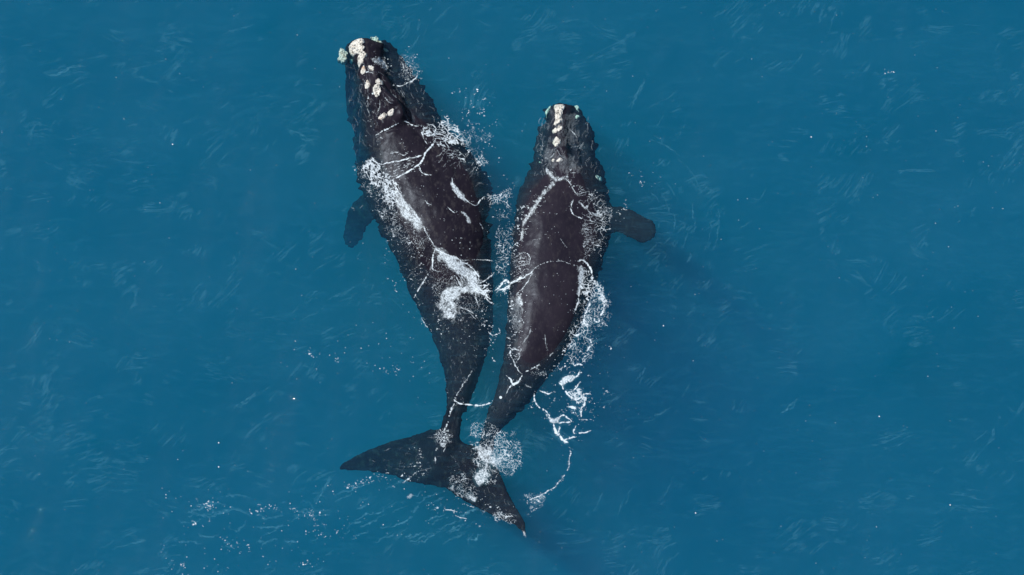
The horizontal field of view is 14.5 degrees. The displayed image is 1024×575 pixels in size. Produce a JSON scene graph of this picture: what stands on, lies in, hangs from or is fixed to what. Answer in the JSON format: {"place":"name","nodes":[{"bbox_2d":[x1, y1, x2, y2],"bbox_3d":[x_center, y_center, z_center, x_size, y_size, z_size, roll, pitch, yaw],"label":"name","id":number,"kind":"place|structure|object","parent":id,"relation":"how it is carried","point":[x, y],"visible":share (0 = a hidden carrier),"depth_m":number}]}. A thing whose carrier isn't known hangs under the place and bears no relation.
{"place":"outdoors","nodes":[
{"label":"outdoors","id":0,"kind":"place"},
{"bbox_2d":[0,0,1023,574],"bbox_3d":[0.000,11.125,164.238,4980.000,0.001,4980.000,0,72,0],"label":"sea water","id":1,"kind":"structure","parent":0,"point":[806,354],"depth_m":167.72},
{"bbox_3d":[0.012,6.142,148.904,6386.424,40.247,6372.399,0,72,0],"label":"sea water","id":2,"kind":"structure","parent":0,"visible":0},
{"bbox_2d":[354,46,499,429],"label":"sea foam","id":3,"kind":"object","parent":2,"relation":"on","point":[471,283],"visible":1,"depth_m":130.60},
{"bbox_2d":[338,36,525,532],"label":"whale","id":4,"kind":"object","parent":2,"relation":"on","point":[462,342],"visible":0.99,"depth_m":130.53},
{"bbox_2d":[347,425,570,534],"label":"sea foam","id":5,"kind":"object","parent":2,"relation":"on","point":[481,456],"visible":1,"depth_m":128.22},
{"bbox_2d":[491,133,624,442],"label":"sea foam","id":6,"kind":"object","parent":2,"relation":"on","point":[566,378],"visible":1,"depth_m":129.63},
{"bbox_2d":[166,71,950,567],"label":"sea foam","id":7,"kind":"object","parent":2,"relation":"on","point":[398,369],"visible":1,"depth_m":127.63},
{"bbox_2d":[479,103,655,490],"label":"whale","id":8,"kind":"object","parent":2,"relation":"on","point":[557,252],"visible":0.94,"depth_m":130.22}
]}

